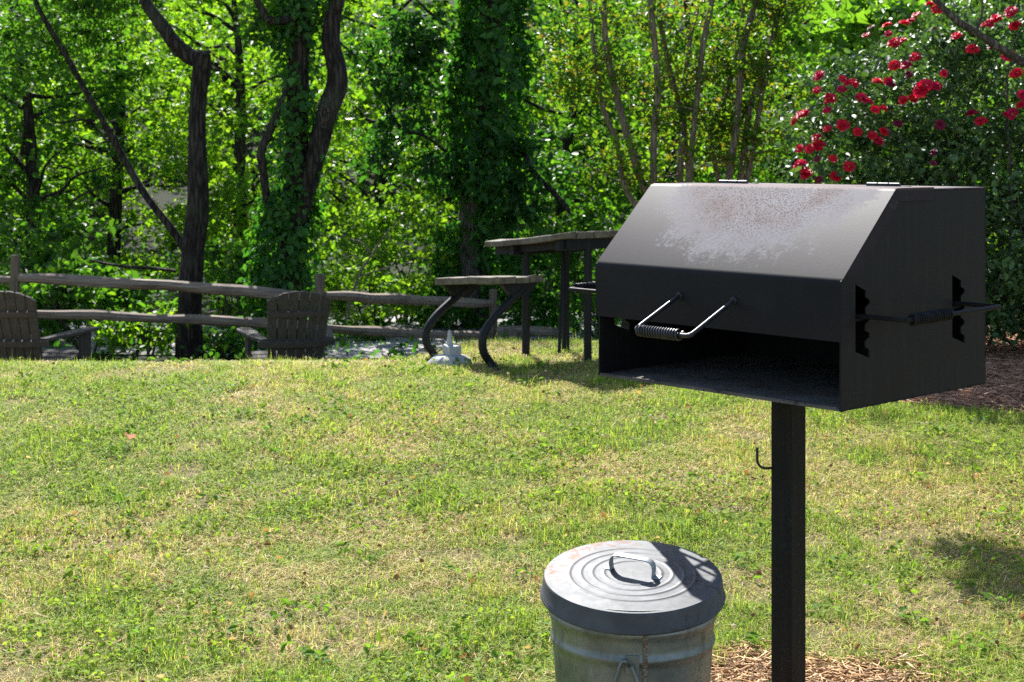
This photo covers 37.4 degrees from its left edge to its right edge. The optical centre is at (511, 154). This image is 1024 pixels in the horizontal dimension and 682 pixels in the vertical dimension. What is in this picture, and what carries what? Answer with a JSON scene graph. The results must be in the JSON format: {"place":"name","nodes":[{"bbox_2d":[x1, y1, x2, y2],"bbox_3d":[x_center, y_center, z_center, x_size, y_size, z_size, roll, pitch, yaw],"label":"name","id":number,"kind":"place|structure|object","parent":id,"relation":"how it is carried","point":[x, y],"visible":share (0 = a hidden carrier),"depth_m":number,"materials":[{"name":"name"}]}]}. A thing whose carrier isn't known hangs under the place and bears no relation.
{"place":"outdoors","nodes":[
{"label":"outdoors","id":0,"kind":"place"},
{"bbox_2d":[31,312,621,357],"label":"path","id":1,"kind":"structure","parent":0,"point":[391,342],"depth_m":16.56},
{"bbox_2d":[0,0,1023,681],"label":"ground","id":2,"kind":"structure","parent":0,"point":[162,198],"depth_m":6.50,"materials":[{"name":"green plant"}]},
{"bbox_2d":[0,6,20,200],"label":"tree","id":3,"kind":"object","parent":2,"relation":"on","point":[5,8],"visible":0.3,"depth_m":19.16,"materials":[{"name":"green plant"}]},
{"bbox_2d":[0,283,71,347],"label":"shrub","id":4,"kind":"object","parent":2,"relation":"on","point":[42,307],"visible":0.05,"depth_m":16.13,"materials":[{"name":"green plant"}]},
{"bbox_2d":[0,291,97,362],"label":"adirondack chair","id":5,"kind":"object","parent":2,"relation":"on","point":[22,344],"visible":0.56,"depth_m":11.78,"materials":[{"name":"grey wood"}]},
{"bbox_2d":[0,209,132,340],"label":"shrub","id":6,"kind":"object","parent":2,"relation":"on","point":[66,230],"visible":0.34,"depth_m":16.52,"materials":[{"name":"green plant"}]},
{"bbox_2d":[0,0,170,273],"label":"tree","id":7,"kind":"object","parent":2,"relation":"on","point":[35,196],"visible":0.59,"depth_m":19.34,"materials":[{"name":"green plant"}]},
{"bbox_2d":[20,248,177,356],"bbox_3d":[-4.254,1.562,15.608,1.778,1.179,1.153,0,0,0],"label":"shrub","id":8,"kind":"object","parent":2,"relation":"on","point":[80,267],"visible":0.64,"depth_m":15.46,"materials":[{"name":"green plant"}]},
{"bbox_2d":[0,0,210,362],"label":"tree","id":9,"kind":"object","parent":2,"relation":"on","point":[191,242],"visible":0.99,"depth_m":15.05,"materials":[{"name":"green plant"}]},
{"bbox_2d":[125,432,135,438],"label":"fallen leaf","id":10,"kind":"object","parent":2,"relation":"on","point":[131,436],"visible":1,"depth_m":7.63,"materials":[{"name":"orange plant"}]},
{"bbox_2d":[0,1,266,301],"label":"tree","id":11,"kind":"object","parent":2,"relation":"on","point":[118,191],"visible":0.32,"depth_m":21.43,"materials":[{"name":"green plant"}]},
{"bbox_2d":[86,291,208,363],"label":"shrub","id":12,"kind":"object","parent":2,"relation":"on","point":[150,335],"visible":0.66,"depth_m":14.90,"materials":[{"name":"green plant"}]},
{"bbox_2d":[174,325,250,360],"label":"shrub","id":13,"kind":"object","parent":2,"relation":"on","point":[223,341],"visible":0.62,"depth_m":15.17,"materials":[{"name":"green plant"}]},
{"bbox_2d":[171,227,267,347],"bbox_3d":[-3.053,1.511,16.408,1.464,1.423,1.219,0,0,16],"label":"shrub","id":14,"kind":"object","parent":2,"relation":"on","point":[227,268],"visible":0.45,"depth_m":16.40,"materials":[{"name":"green plant"}]},
{"bbox_2d":[119,0,377,307],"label":"tree","id":15,"kind":"object","parent":2,"relation":"on","point":[237,194],"visible":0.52,"depth_m":19.91,"materials":[{"name":"green plant"}]},
{"bbox_2d":[0,255,497,359],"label":"split rail fence","id":16,"kind":"object","parent":2,"relation":"on","point":[15,278],"visible":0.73,"depth_m":14.03,"materials":[{"name":"brown wood"}]},
{"bbox_2d":[236,290,334,360],"bbox_3d":[-1.748,1.519,11.970,0.750,0.948,0.933,0,0,-18],"label":"adirondack chair","id":17,"kind":"object","parent":2,"relation":"on","point":[320,335],"visible":0.59,"depth_m":11.68,"materials":[{"name":"grey wood"}]},
{"bbox_2d":[214,0,365,350],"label":"tree","id":18,"kind":"object","parent":2,"relation":"on","point":[292,207],"visible":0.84,"depth_m":14.53,"materials":[{"name":"green plant"}]},
{"bbox_2d":[247,0,463,292],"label":"tree","id":19,"kind":"object","parent":2,"relation":"on","point":[350,6],"visible":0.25,"depth_m":22.40,"materials":[{"name":"green plant"}]},
{"bbox_2d":[327,318,397,342],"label":"shrub","id":20,"kind":"object","parent":2,"relation":"on","point":[337,339],"visible":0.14,"depth_m":16.80,"materials":[{"name":"green plant"}]},
{"bbox_2d":[307,254,435,326],"bbox_3d":[-1.667,1.635,17.208,1.647,1.022,1.328,0,0,0],"label":"shrub","id":21,"kind":"object","parent":2,"relation":"on","point":[380,313],"visible":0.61,"depth_m":17.05,"materials":[{"name":"green plant"}]},
{"bbox_2d":[326,179,459,324],"bbox_3d":[-1.358,1.218,18.319,1.836,1.831,1.435,0,0,0],"label":"shrub","id":22,"kind":"object","parent":2,"relation":"on","point":[377,223],"visible":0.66,"depth_m":18.31,"materials":[{"name":"green plant"}]},
{"bbox_2d":[344,0,552,267],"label":"tree","id":23,"kind":"object","parent":2,"relation":"on","point":[448,200],"visible":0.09,"depth_m":25.27,"materials":[{"name":"green plant"}]},
{"bbox_2d":[427,330,472,366],"bbox_3d":[-0.407,1.284,9.900,0.310,0.270,0.310,0,0,0],"label":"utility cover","id":24,"kind":"object","parent":2,"relation":"on","point":[451,350],"visible":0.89,"depth_m":9.84,"materials":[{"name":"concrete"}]},
{"bbox_2d":[404,275,497,330],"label":"shrub","id":25,"kind":"object","parent":2,"relation":"on","point":[448,318],"visible":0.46,"depth_m":17.87,"materials":[{"name":"green plant"}]},
{"bbox_2d":[342,0,601,327],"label":"tree","id":26,"kind":"object","parent":2,"relation":"on","point":[477,183],"visible":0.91,"depth_m":17.92,"materials":[{"name":"green plant"}]},
{"bbox_2d":[422,275,542,370],"bbox_3d":[-0.203,1.111,9.948,0.474,0.661,0.829,0,0,-38],"label":"picnic bench","id":27,"kind":"object","parent":2,"relation":"on","point":[514,288],"visible":0.88,"depth_m":9.79,"materials":[{"name":"brown wood"}]},
{"bbox_2d":[8,245,1000,362],"bbox_3d":[0.000,1.674,20.715,16.055,1.006,12.757,0,0,0],"label":"ground cover","id":28,"kind":"object","parent":2,"relation":"on","point":[393,351],"visible":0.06,"depth_m":15.37,"materials":[{"name":"green plant"}]},
{"bbox_2d":[339,217,409,319],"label":"tree branch","id":29,"kind":"object","parent":28,"relation":"on","point":[356,283],"visible":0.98,"depth_m":16.61,"materials":[{"name":"beige plant"}]},
{"bbox_2d":[502,325,516,340],"bbox_3d":[-0.027,2.007,16.202,0.180,0.348,0.163,0,0,0],"label":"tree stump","id":30,"kind":"object","parent":2,"relation":"on","point":[511,331],"visible":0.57,"depth_m":16.14,"materials":[{"name":"grey wood"}]},
{"bbox_2d":[0,350,1023,681],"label":"clover","id":31,"kind":"object","parent":2,"relation":"on","point":[360,526],"visible":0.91,"depth_m":6.52,"materials":[{"name":"green plant"}]},
{"bbox_2d":[19,347,1012,681],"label":"clover blossoms","id":32,"kind":"object","parent":31,"relation":"on","point":[905,657],"visible":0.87,"depth_m":6.87,"materials":[{"name":"white plant"}]},
{"bbox_2d":[0,0,1023,278],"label":"woods","id":33,"kind":"object","parent":2,"relation":"on","point":[354,100],"visible":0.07,"depth_m":27.39,"materials":[{"name":"green plant"}]},
{"bbox_2d":[0,354,1023,681],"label":"lawn weeds","id":34,"kind":"object","parent":2,"relation":"on","point":[494,652],"visible":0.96,"depth_m":5.99,"materials":[{"name":"green plant"}]},
{"bbox_2d":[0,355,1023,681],"bbox_3d":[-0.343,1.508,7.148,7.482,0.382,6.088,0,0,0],"label":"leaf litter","id":35,"kind":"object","parent":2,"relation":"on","point":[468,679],"visible":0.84,"depth_m":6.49,"materials":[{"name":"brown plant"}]},
{"bbox_2d":[496,325,557,336],"bbox_3d":[0.217,1.968,16.809,0.789,0.127,0.135,0,0,2],"label":"log","id":36,"kind":"object","parent":2,"relation":"on","point":[543,332],"visible":0.58,"depth_m":16.76,"materials":[{"name":"grey wood"}]},
{"bbox_2d":[477,228,595,331],"bbox_3d":[0.389,1.630,17.564,1.617,1.540,1.250,0,0,0],"label":"shrub","id":37,"kind":"object","parent":2,"relation":"on","point":[538,299],"visible":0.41,"depth_m":17.48,"materials":[{"name":"green plant"}]},
{"bbox_2d":[488,149,586,314],"bbox_3d":[0.186,1.026,19.560,1.726,2.235,1.537,0,0,0],"label":"shrub","id":38,"kind":"object","parent":2,"relation":"on","point":[532,232],"visible":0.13,"depth_m":19.30,"materials":[{"name":"green plant"}]},
{"bbox_2d":[449,0,661,289],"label":"tree","id":39,"kind":"object","parent":2,"relation":"on","point":[569,118],"visible":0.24,"depth_m":22.72,"materials":[{"name":"green plant"}]},
{"bbox_2d":[484,230,627,360],"bbox_3d":[0.348,0.964,10.285,0.729,0.926,0.818,0,0,-38],"label":"picnic table","id":40,"kind":"object","parent":2,"relation":"on","point":[565,244],"visible":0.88,"depth_m":10.15,"materials":[{"name":"brown wood"}]},
{"bbox_2d":[533,189,628,338],"bbox_3d":[1.034,1.262,17.019,1.601,1.753,1.188,0,0,0],"label":"shrub","id":41,"kind":"object","parent":2,"relation":"on","point":[587,219],"visible":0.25,"depth_m":16.86,"materials":[{"name":"green plant"}]},
{"bbox_2d":[540,540,725,681],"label":"trash can","id":42,"kind":"object","parent":2,"relation":"on","point":[631,611],"visible":1,"depth_m":3.81,"materials":[{"name":"grey metal"}]},
{"bbox_2d":[524,0,824,207],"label":"crape myrtle","id":43,"kind":"object","parent":2,"relation":"on","point":[729,63],"visible":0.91,"depth_m":12.49,"materials":[{"name":"green plant"}]},
{"bbox_2d":[542,0,807,227],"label":"tree","id":44,"kind":"object","parent":2,"relation":"on","point":[711,175],"visible":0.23,"depth_m":20.79,"materials":[{"name":"green plant"}]},
{"bbox_2d":[674,0,893,183],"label":"tree","id":45,"kind":"object","parent":2,"relation":"on","point":[780,174],"visible":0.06,"depth_m":21.93,"materials":[{"name":"green plant"}]},
{"bbox_2d":[568,180,1001,681],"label":"barbecue grill","id":46,"kind":"object","parent":2,"relation":"on","point":[791,302],"visible":1,"depth_m":4.38,"materials":[{"name":"black paint"}]},
{"bbox_2d":[710,638,985,681],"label":"wood chips","id":47,"kind":"object","parent":2,"relation":"on","point":[869,674],"visible":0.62,"depth_m":4.92,"materials":[{"name":"beige wood"}]},
{"bbox_2d":[778,0,955,176],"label":"sweetgum tree","id":48,"kind":"object","parent":2,"relation":"on","point":[843,31],"visible":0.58,"depth_m":12.46,"materials":[{"name":"green plant"}]},
{"bbox_2d":[748,0,1023,349],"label":"rose bush","id":49,"kind":"object","parent":2,"relation":"on","point":[928,157],"visible":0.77,"depth_m":10.37,"materials":[{"name":"green plant"}]},
{"bbox_2d":[768,0,1023,237],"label":"tree","id":50,"kind":"object","parent":2,"relation":"on","point":[808,60],"visible":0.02,"depth_m":19.58,"materials":[{"name":"green plant"}]},
{"bbox_2d":[887,332,1023,413],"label":"pine straw","id":51,"kind":"object","parent":2,"relation":"on","point":[995,354],"visible":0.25,"depth_m":8.83,"materials":[{"name":"dry brown plant needles"}]},
{"bbox_2d":[932,0,1023,67],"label":"tree","id":52,"kind":"object","parent":2,"relation":"on","point":[1006,52],"visible":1,"depth_m":9.18,"materials":[{"name":"brown plant"}]},
{"bbox_2d":[973,0,1023,201],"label":"tree","id":53,"kind":"object","parent":2,"relation":"on","point":[1022,41],"visible":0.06,"depth_m":19.02,"materials":[{"name":"green plant"}]}
]}

